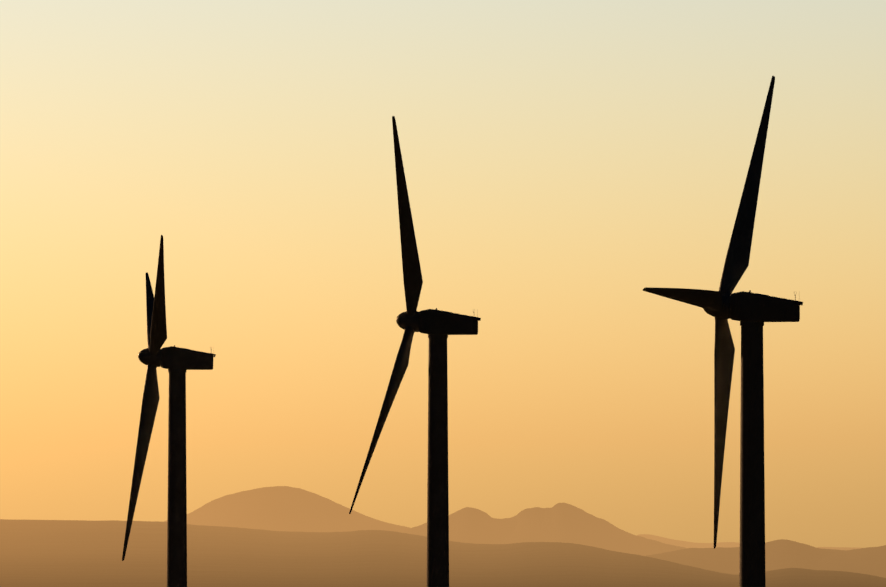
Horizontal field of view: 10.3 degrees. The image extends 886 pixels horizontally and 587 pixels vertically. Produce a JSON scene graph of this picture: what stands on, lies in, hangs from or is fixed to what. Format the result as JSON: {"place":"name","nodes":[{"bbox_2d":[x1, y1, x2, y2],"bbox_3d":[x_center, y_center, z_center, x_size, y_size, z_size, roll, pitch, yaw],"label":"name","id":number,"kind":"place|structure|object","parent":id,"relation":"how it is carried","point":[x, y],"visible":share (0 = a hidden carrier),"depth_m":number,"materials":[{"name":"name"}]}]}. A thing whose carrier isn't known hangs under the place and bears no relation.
{"place":"outdoors","nodes":[
{"label":"outdoors","id":0,"kind":"place"},
{"bbox_2d":[0,486,885,586],"bbox_3d":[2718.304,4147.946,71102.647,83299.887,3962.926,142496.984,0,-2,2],"label":"terrain","id":1,"kind":"structure","parent":0,"point":[280,536],"depth_m":23384.02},
{"bbox_2d":[122,235,215,586],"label":"wind turbine","id":2,"kind":"object","parent":1,"relation":"on","point":[177,362],"visible":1,"depth_m":620.92,"materials":[{"name":"paint"}]},
{"bbox_2d":[349,116,480,586],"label":"wind turbine","id":3,"kind":"object","parent":1,"relation":"on","point":[438,327],"visible":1,"depth_m":563.22,"materials":[{"name":"paint"}]},
{"bbox_2d":[643,76,802,586],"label":"wind turbine","id":4,"kind":"object","parent":1,"relation":"on","point":[751,312],"visible":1,"depth_m":450.33,"materials":[{"name":"paint"}]},
{"bbox_2d":[0,0,885,547],"label":"sky","id":5,"kind":"structure","parent":0,"point":[564,161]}
]}

